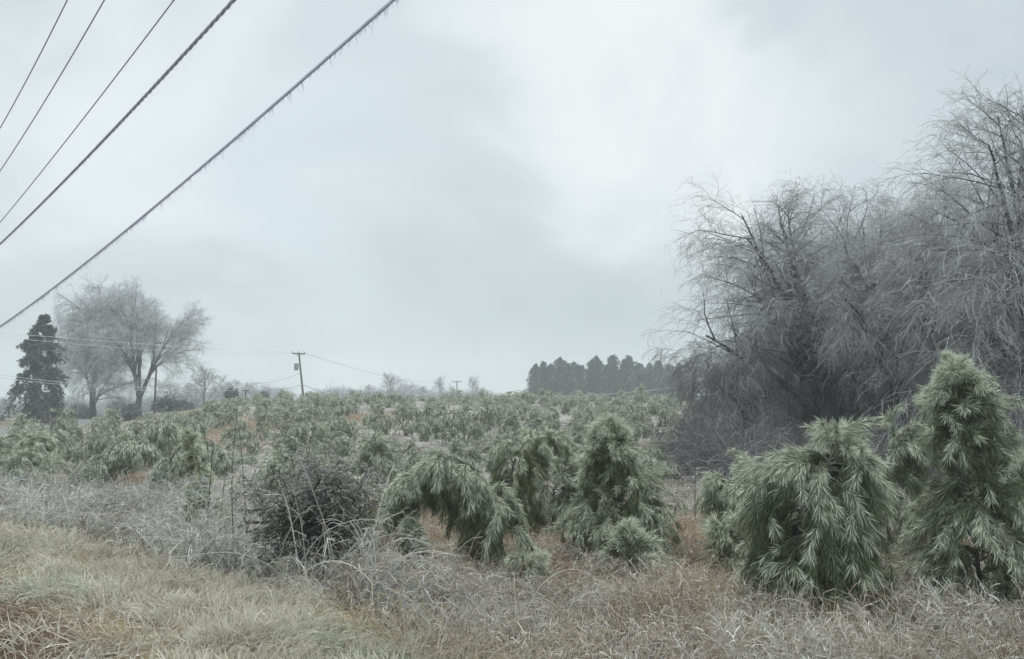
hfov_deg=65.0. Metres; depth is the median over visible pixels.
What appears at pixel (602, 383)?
ridge pine
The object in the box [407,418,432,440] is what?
plantation pine
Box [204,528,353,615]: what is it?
bramble
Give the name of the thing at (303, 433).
plantation pine
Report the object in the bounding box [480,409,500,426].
plantation pine
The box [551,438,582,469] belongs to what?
plantation pine
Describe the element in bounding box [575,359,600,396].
ridge pine
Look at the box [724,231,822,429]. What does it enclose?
bare tree
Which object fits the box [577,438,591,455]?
plantation pine
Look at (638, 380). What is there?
ridge pine
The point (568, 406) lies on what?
plantation pine
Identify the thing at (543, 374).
ridge pine
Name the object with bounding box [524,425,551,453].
plantation pine
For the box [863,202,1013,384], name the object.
bare tree
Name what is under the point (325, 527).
bramble
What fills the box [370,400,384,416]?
plantation pine
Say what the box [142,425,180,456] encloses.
plantation pine
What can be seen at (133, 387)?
power wire
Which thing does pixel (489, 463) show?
plantation pine
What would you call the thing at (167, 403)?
lawn shrub
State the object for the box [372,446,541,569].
young pine
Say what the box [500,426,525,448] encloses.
plantation pine
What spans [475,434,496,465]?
plantation pine
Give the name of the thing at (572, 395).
power wire
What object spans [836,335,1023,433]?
bare tree
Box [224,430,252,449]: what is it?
plantation pine
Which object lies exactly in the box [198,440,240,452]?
plantation pine
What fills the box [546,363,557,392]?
ridge pine
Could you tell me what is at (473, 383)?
hedgerow tree
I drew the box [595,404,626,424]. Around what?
plantation pine
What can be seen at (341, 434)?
plantation pine
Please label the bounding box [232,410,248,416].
plantation pine
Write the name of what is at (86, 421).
road
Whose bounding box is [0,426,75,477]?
plantation pine
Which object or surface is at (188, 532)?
bramble
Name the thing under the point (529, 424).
plantation pine
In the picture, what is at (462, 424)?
plantation pine
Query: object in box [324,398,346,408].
plantation pine
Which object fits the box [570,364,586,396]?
ridge pine
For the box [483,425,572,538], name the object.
young pine
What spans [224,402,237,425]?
plantation pine
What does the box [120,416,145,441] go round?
plantation pine
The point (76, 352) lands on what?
broad bare tree
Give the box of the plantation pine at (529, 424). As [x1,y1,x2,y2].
[516,417,537,438]
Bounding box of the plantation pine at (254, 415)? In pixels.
[246,410,264,420]
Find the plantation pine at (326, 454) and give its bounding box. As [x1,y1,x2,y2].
[314,437,348,463]
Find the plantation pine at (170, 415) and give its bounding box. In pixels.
[163,413,184,427]
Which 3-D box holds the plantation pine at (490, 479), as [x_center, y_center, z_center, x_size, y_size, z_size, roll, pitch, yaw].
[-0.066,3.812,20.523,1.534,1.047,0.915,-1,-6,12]
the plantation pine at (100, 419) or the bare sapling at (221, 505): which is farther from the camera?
the plantation pine at (100, 419)
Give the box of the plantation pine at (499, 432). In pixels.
[486,424,511,442]
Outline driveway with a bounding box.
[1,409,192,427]
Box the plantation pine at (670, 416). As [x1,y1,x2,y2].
[666,410,683,422]
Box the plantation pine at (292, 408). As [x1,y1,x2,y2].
[283,404,298,416]
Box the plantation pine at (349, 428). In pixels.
[319,413,360,442]
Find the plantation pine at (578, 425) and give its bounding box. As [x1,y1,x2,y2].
[554,411,584,436]
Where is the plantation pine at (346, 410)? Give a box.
[320,404,350,421]
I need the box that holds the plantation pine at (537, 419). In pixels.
[525,411,545,440]
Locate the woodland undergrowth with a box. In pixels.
[625,395,1023,498]
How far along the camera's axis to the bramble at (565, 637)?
6.28 m
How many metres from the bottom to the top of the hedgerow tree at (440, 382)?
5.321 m
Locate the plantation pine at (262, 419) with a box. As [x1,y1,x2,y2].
[252,405,283,429]
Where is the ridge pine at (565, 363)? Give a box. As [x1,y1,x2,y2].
[554,361,570,397]
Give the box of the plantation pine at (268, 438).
[265,431,285,443]
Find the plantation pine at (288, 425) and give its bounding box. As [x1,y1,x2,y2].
[269,419,297,436]
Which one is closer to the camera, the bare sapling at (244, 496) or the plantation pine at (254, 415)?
the bare sapling at (244, 496)
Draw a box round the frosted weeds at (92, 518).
[0,450,509,627]
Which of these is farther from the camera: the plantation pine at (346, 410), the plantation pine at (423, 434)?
the plantation pine at (346, 410)
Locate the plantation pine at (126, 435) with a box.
[99,430,143,476]
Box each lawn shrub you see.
[65,402,97,418]
[105,401,125,417]
[117,403,142,416]
[121,408,144,421]
[149,392,193,412]
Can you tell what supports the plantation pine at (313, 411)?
on the ground at (34, 615)
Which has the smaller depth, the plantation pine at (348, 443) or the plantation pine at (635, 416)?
the plantation pine at (348, 443)
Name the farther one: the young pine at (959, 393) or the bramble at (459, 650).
the young pine at (959, 393)
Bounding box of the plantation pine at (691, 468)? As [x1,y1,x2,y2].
[685,459,702,475]
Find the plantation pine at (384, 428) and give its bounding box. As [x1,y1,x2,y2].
[360,407,397,436]
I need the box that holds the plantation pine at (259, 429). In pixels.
[248,421,270,440]
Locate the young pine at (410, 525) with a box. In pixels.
[391,513,429,558]
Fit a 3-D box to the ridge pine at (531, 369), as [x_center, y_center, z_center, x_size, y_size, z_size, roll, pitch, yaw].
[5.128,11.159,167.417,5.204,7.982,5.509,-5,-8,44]
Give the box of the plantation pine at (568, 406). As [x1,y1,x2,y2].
[556,401,579,411]
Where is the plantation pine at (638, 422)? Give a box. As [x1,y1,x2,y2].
[626,414,656,434]
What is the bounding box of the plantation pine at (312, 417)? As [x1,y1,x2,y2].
[294,411,319,422]
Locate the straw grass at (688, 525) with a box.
[9,412,923,570]
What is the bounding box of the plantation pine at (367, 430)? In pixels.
[344,423,404,462]
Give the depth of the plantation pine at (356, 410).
51.40 m
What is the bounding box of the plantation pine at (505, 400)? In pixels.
[496,395,516,409]
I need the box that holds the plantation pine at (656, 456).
[632,445,673,474]
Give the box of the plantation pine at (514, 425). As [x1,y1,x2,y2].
[505,410,521,435]
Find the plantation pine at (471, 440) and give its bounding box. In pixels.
[460,438,493,448]
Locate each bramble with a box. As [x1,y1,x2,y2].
[1,463,147,531]
[105,488,271,581]
[113,493,265,548]
[169,451,479,599]
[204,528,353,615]
[247,555,469,647]
[251,509,461,595]
[318,581,493,658]
[327,600,582,658]
[329,536,543,611]
[362,518,577,611]
[368,532,516,572]
[371,557,592,652]
[440,590,661,658]
[492,536,680,637]
[533,581,739,658]
[558,615,797,658]
[571,584,836,658]
[607,542,747,592]
[647,554,780,612]
[648,594,855,658]
[688,611,936,658]
[780,599,989,658]
[827,595,1022,658]
[861,610,1022,658]
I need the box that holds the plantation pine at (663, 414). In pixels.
[646,402,672,426]
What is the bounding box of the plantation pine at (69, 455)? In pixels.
[56,453,87,463]
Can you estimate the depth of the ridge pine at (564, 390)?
153.09 m
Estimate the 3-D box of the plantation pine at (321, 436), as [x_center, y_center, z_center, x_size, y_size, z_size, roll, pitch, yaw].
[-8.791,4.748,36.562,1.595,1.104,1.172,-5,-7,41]
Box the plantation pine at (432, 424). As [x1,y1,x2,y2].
[421,417,448,439]
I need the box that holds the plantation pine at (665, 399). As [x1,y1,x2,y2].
[658,397,675,410]
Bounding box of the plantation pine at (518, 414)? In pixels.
[498,408,524,431]
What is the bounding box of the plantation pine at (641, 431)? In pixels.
[630,424,649,448]
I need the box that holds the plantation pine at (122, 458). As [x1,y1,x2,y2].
[81,436,162,486]
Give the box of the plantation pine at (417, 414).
[393,407,422,427]
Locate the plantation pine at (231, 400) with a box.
[219,398,238,413]
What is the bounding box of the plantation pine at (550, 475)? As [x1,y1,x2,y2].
[496,458,555,483]
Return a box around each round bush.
[223,388,240,404]
[259,390,270,400]
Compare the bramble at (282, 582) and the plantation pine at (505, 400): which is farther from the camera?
the plantation pine at (505, 400)
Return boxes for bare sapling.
[184,442,241,540]
[200,397,264,563]
[205,461,250,543]
[228,429,275,557]
[672,459,709,519]
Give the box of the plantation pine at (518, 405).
[513,403,526,411]
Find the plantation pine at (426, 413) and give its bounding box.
[422,405,441,424]
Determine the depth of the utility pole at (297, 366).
107.81 m
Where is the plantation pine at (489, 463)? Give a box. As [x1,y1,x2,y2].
[483,440,521,472]
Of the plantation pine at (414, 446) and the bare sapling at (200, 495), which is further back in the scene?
the plantation pine at (414, 446)
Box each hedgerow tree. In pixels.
[0,395,22,417]
[58,395,75,409]
[156,378,191,401]
[179,363,233,403]
[179,382,205,399]
[206,381,228,396]
[218,379,244,394]
[238,382,259,393]
[371,372,408,393]
[398,381,417,392]
[417,385,426,392]
[432,376,444,395]
[467,374,480,397]
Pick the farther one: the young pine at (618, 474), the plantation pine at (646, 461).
the plantation pine at (646, 461)
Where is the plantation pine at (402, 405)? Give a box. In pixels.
[396,401,412,416]
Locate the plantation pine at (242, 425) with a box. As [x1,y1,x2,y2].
[220,420,246,440]
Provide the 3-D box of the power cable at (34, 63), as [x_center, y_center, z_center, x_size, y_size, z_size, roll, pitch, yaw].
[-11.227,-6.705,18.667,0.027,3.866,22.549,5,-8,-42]
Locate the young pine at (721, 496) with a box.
[691,446,801,559]
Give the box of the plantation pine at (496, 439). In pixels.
[487,434,504,449]
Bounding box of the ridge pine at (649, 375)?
[643,365,654,395]
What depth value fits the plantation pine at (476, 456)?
27.09 m
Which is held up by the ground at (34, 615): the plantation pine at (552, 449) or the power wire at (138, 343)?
the plantation pine at (552, 449)
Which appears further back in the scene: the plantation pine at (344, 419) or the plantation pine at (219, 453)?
the plantation pine at (344, 419)
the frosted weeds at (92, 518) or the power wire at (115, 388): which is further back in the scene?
the power wire at (115, 388)
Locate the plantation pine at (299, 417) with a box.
[284,413,308,429]
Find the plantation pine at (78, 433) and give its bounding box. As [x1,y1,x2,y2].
[57,417,92,443]
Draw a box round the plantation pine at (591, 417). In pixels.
[582,406,594,426]
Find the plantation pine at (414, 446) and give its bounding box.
[394,436,424,466]
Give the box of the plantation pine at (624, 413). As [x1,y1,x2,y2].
[618,409,636,422]
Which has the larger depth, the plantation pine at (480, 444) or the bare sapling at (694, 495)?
the plantation pine at (480, 444)
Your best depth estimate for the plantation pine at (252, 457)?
28.70 m
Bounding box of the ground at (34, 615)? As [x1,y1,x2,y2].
[0,401,1023,658]
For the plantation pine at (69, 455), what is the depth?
29.43 m
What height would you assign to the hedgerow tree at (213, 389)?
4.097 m
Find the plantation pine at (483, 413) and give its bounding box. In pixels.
[461,397,495,432]
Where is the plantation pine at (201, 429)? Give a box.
[170,421,208,450]
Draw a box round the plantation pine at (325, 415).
[321,409,347,430]
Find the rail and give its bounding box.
[31,418,54,429]
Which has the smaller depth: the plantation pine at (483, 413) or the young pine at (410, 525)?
the young pine at (410, 525)
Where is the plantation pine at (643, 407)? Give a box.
[633,404,656,419]
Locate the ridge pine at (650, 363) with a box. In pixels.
[645,362,657,395]
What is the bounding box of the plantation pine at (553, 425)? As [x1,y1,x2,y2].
[535,419,561,433]
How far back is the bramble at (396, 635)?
6.49 m
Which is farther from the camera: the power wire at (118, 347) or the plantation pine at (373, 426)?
the power wire at (118, 347)
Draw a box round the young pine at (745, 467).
[697,451,762,512]
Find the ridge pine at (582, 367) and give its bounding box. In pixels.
[576,364,586,389]
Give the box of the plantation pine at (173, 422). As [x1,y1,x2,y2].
[154,415,180,429]
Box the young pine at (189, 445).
[178,426,240,535]
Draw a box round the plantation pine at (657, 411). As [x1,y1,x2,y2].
[644,407,658,421]
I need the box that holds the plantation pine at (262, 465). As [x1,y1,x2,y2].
[254,459,287,479]
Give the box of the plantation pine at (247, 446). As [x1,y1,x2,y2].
[234,436,263,455]
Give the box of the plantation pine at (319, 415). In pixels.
[312,408,331,420]
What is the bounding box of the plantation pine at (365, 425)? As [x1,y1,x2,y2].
[355,422,370,429]
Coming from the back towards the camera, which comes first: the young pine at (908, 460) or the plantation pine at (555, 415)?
the plantation pine at (555, 415)
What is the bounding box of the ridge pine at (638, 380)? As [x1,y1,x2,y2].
[631,362,649,397]
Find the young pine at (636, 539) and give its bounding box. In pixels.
[592,516,682,574]
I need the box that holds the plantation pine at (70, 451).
[63,442,84,460]
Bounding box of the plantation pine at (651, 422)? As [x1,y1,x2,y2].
[628,417,657,435]
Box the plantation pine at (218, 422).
[207,415,241,429]
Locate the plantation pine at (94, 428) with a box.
[90,420,118,436]
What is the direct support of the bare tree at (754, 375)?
on the ground at (34, 615)
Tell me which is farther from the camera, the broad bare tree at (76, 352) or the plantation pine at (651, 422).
the broad bare tree at (76, 352)
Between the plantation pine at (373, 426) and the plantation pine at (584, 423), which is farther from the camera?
the plantation pine at (584, 423)
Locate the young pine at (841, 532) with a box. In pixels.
[721,414,930,629]
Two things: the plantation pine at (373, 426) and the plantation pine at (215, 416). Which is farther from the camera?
the plantation pine at (215, 416)
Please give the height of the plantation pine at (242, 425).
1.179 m
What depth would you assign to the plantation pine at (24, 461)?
20.78 m
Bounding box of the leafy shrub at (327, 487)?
[228,444,388,577]
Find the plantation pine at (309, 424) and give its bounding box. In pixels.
[285,419,319,447]
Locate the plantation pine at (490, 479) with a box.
[487,461,515,484]
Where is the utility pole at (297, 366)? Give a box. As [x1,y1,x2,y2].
[292,351,304,400]
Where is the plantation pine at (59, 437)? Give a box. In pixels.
[28,415,78,460]
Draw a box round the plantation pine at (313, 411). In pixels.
[291,406,321,423]
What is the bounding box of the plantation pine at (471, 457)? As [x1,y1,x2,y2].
[452,447,487,468]
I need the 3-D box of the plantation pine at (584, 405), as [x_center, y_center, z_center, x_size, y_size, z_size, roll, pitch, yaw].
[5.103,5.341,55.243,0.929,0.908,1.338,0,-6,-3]
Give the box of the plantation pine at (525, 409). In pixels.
[520,405,539,415]
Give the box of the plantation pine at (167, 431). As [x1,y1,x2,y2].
[135,419,178,467]
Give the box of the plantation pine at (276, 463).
[248,447,307,502]
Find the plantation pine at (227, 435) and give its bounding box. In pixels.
[220,426,236,443]
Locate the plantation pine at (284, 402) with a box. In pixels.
[275,399,291,411]
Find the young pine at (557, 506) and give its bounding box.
[519,441,599,533]
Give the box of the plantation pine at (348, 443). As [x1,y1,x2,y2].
[314,427,356,455]
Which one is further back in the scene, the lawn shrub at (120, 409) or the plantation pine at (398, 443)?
the lawn shrub at (120, 409)
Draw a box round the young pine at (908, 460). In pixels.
[869,400,960,551]
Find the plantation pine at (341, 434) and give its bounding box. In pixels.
[326,430,361,453]
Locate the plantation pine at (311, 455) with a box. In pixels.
[288,451,333,468]
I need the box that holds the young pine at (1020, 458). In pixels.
[961,446,1023,545]
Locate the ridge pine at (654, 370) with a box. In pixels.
[645,360,675,397]
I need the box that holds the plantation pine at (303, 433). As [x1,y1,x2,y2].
[271,424,309,453]
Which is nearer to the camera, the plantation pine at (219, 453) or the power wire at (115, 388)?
the plantation pine at (219, 453)
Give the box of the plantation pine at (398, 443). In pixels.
[386,439,415,453]
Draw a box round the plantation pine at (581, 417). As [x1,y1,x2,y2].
[573,412,584,422]
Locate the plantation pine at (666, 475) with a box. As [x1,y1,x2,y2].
[654,460,684,479]
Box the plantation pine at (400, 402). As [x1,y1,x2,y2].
[391,401,412,410]
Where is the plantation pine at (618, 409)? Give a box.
[609,405,628,422]
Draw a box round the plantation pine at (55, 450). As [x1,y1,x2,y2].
[14,429,70,471]
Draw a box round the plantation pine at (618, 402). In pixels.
[607,398,623,410]
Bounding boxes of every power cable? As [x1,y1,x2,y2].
[0,0,67,128]
[0,0,104,170]
[0,0,174,222]
[0,0,398,329]
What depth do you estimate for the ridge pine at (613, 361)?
155.51 m
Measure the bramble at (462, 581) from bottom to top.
1.226 m
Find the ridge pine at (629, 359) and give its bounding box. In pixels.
[622,355,638,398]
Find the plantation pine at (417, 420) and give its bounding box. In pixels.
[410,416,427,426]
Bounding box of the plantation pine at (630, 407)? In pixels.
[624,402,642,416]
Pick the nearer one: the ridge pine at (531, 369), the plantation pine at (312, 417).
the plantation pine at (312, 417)
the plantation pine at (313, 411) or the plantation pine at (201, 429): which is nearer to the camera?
the plantation pine at (201, 429)
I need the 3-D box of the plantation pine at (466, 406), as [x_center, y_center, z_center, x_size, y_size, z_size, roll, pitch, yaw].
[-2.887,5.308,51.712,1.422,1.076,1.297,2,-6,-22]
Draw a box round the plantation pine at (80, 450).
[67,425,122,467]
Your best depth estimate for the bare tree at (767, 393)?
37.15 m
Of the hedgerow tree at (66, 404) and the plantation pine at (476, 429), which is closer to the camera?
the plantation pine at (476, 429)
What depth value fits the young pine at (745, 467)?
15.66 m
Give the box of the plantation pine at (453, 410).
[446,407,462,419]
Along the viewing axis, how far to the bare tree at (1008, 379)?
33.17 m
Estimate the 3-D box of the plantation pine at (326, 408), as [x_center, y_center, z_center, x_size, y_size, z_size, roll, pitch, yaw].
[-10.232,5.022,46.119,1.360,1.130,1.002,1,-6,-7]
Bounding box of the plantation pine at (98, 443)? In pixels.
[83,432,139,472]
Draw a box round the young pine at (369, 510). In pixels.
[299,460,398,543]
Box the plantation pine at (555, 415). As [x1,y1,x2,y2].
[541,407,562,426]
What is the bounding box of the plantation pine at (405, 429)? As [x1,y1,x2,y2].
[393,424,413,435]
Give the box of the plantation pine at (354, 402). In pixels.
[348,400,358,413]
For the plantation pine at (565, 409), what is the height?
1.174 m
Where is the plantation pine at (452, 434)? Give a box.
[429,420,463,447]
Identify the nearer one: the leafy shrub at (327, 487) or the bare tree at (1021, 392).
the leafy shrub at (327, 487)
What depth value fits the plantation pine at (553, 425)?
37.82 m
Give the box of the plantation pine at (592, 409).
[583,405,599,414]
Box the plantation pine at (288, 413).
[272,407,293,420]
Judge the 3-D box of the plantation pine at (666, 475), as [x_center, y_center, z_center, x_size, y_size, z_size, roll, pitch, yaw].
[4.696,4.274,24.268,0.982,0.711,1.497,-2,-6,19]
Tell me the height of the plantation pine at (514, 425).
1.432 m
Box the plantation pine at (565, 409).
[560,399,573,414]
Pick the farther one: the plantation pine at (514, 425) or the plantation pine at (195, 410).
the plantation pine at (195, 410)
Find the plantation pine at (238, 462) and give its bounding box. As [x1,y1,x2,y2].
[229,454,249,469]
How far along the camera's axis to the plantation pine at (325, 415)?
41.92 m
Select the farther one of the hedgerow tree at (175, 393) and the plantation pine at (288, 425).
the hedgerow tree at (175, 393)
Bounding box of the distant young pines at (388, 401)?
[183,383,696,418]
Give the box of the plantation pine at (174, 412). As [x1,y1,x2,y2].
[165,411,184,421]
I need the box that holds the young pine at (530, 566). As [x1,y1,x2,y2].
[490,547,552,581]
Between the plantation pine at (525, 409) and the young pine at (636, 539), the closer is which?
the young pine at (636, 539)
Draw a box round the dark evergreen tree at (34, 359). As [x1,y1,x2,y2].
[0,314,71,423]
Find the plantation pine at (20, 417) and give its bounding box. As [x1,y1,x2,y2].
[6,412,39,443]
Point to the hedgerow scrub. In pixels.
(197, 399)
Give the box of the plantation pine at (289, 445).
[249,426,307,465]
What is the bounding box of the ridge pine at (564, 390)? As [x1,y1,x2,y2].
[557,363,577,397]
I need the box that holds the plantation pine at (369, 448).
[351,430,410,486]
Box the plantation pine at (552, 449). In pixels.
[548,447,576,479]
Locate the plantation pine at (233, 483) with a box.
[220,474,272,497]
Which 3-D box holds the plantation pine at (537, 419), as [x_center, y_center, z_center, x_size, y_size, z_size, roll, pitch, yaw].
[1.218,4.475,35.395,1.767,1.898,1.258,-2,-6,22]
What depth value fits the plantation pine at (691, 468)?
26.09 m
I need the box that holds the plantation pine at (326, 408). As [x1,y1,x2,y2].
[322,407,343,416]
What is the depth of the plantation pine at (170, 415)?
45.54 m
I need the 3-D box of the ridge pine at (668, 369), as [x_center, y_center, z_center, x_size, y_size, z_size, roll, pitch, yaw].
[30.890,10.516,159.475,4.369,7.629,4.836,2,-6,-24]
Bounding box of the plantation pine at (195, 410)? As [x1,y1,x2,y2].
[182,408,200,419]
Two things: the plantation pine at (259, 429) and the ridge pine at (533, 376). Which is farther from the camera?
the ridge pine at (533, 376)
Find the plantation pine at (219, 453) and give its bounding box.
[142,439,228,491]
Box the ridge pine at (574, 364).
[570,361,576,386]
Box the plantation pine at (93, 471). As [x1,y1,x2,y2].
[65,460,107,490]
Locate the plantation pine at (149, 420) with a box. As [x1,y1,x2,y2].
[142,418,153,430]
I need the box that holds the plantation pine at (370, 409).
[362,405,376,414]
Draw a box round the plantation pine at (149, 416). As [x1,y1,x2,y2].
[142,412,161,425]
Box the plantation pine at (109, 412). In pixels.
[102,408,124,439]
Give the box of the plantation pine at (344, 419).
[319,416,346,438]
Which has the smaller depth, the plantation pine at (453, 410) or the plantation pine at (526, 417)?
the plantation pine at (526, 417)
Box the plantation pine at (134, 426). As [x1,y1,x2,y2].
[127,423,144,432]
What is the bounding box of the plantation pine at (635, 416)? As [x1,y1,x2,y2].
[623,410,644,425]
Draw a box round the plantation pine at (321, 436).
[308,422,331,443]
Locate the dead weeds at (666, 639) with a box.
[258,540,1023,658]
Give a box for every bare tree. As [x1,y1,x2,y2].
[26,273,174,418]
[72,278,215,414]
[623,167,984,432]
[642,309,822,452]
[669,337,888,435]
[676,353,771,436]
[696,354,835,425]
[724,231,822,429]
[734,175,980,427]
[769,341,923,436]
[773,210,922,370]
[795,188,982,429]
[796,371,861,423]
[836,156,1019,389]
[836,174,1023,430]
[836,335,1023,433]
[837,374,921,423]
[844,63,1023,457]
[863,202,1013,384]
[865,361,933,429]
[958,351,1023,427]
[980,353,1023,427]
[995,196,1023,378]
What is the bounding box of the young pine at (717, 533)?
[695,500,753,574]
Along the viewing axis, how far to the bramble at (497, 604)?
6.98 m
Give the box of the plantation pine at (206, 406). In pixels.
[199,398,225,419]
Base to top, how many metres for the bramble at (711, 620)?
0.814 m
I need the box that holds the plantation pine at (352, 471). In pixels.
[341,457,375,479]
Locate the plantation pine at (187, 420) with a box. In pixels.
[172,411,213,429]
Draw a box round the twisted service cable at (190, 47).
[0,0,236,244]
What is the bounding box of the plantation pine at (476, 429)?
[467,421,489,439]
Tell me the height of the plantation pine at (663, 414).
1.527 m
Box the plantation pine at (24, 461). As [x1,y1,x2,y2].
[0,445,60,488]
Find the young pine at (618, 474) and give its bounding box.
[547,411,688,563]
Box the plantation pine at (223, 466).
[167,444,246,478]
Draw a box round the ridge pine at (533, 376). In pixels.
[523,363,544,400]
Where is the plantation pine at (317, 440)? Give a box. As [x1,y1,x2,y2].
[297,424,332,454]
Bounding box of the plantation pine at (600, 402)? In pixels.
[594,398,610,411]
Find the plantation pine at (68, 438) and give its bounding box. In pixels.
[63,431,76,452]
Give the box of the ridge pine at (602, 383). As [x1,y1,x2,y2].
[595,364,617,401]
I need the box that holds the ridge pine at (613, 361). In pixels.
[600,354,626,396]
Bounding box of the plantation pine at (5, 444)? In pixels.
[0,435,15,474]
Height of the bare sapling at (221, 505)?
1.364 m
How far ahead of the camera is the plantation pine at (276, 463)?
18.13 m
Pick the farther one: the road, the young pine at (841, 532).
the road
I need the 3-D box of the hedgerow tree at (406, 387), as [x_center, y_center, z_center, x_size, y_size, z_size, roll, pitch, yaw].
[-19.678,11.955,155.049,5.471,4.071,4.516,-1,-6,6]
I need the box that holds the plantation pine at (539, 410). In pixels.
[532,406,546,417]
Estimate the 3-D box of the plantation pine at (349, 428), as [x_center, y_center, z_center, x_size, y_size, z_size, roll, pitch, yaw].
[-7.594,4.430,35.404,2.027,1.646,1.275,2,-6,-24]
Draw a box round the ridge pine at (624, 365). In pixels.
[610,358,636,397]
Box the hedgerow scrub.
[0,380,499,417]
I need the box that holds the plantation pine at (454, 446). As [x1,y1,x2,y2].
[447,433,472,461]
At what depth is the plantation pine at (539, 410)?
48.01 m
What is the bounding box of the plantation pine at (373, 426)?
[369,422,381,437]
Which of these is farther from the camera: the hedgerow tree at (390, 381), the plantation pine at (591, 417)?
the hedgerow tree at (390, 381)
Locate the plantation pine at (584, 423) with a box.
[576,416,592,431]
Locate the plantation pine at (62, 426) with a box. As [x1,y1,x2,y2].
[32,407,78,439]
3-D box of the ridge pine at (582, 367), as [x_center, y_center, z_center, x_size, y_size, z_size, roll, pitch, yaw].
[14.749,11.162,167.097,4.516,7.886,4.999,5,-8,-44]
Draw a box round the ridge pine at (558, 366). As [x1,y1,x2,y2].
[543,356,570,397]
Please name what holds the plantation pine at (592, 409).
on the ground at (34, 615)
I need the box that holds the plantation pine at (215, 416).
[206,411,225,427]
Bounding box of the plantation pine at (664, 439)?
[647,430,682,459]
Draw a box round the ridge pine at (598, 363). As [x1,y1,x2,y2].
[583,356,606,400]
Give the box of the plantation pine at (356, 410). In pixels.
[339,404,362,414]
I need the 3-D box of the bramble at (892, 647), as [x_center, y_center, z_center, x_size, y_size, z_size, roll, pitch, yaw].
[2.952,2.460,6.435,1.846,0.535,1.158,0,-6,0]
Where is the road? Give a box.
[0,412,158,441]
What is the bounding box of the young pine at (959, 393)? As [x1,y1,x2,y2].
[885,350,1023,611]
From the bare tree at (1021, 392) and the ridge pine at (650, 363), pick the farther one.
the ridge pine at (650, 363)
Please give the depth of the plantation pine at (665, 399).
55.11 m
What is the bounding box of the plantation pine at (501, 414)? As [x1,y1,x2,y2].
[495,409,519,425]
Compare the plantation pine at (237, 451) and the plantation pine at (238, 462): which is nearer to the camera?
the plantation pine at (238, 462)
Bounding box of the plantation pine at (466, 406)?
[460,404,474,416]
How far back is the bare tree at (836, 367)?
33.08 m
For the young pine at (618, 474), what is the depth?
11.90 m
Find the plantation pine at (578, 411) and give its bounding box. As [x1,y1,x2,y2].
[566,408,586,421]
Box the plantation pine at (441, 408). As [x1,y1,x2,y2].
[431,405,449,427]
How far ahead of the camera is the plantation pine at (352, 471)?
24.43 m
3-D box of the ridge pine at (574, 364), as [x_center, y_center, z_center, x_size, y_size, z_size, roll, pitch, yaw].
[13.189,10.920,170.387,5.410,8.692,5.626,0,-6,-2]
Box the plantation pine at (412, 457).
[399,449,433,473]
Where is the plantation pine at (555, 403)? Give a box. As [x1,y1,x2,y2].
[546,398,563,410]
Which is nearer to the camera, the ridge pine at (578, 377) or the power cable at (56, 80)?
the power cable at (56, 80)
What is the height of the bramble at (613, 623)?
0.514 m
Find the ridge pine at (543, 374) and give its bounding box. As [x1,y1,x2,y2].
[532,361,556,397]
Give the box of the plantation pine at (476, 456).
[474,437,513,467]
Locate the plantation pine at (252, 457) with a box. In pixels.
[231,453,261,463]
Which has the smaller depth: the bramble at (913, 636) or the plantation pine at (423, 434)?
the bramble at (913, 636)
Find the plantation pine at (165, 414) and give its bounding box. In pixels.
[159,412,170,422]
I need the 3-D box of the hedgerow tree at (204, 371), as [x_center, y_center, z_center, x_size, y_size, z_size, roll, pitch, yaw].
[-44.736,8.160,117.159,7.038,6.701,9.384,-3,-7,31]
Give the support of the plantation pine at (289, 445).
on the ground at (34, 615)
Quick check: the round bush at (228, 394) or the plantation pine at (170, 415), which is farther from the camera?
the round bush at (228, 394)
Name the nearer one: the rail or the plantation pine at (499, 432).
the plantation pine at (499, 432)
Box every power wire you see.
[3,378,299,390]
[4,374,297,387]
[5,337,239,353]
[7,333,290,352]
[246,384,302,391]
[306,353,456,383]
[465,384,694,395]
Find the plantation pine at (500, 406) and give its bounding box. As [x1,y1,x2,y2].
[483,399,508,423]
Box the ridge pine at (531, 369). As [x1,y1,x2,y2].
[527,365,539,399]
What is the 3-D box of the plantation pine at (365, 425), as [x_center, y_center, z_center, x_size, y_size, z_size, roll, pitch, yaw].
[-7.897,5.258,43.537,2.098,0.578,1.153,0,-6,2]
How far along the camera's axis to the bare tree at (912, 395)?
33.38 m
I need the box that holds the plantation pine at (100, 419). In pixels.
[87,413,113,436]
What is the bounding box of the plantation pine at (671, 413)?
[668,410,702,432]
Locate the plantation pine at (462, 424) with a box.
[434,406,473,440]
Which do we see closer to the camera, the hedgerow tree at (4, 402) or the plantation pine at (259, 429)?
the plantation pine at (259, 429)
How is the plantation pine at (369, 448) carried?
on the ground at (34, 615)
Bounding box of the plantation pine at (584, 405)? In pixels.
[580,401,592,409]
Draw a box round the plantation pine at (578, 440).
[567,420,594,453]
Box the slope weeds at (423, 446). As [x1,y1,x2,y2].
[0,400,709,504]
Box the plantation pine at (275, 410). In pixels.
[272,406,282,414]
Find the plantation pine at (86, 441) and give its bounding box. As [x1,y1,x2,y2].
[82,432,97,446]
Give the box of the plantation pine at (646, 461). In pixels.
[632,456,667,480]
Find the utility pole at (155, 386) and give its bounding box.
[153,365,156,414]
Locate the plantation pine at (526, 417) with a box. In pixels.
[518,407,546,427]
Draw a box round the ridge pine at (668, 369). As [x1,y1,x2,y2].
[657,364,678,397]
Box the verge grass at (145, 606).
[0,508,574,658]
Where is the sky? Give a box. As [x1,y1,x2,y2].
[0,0,1023,405]

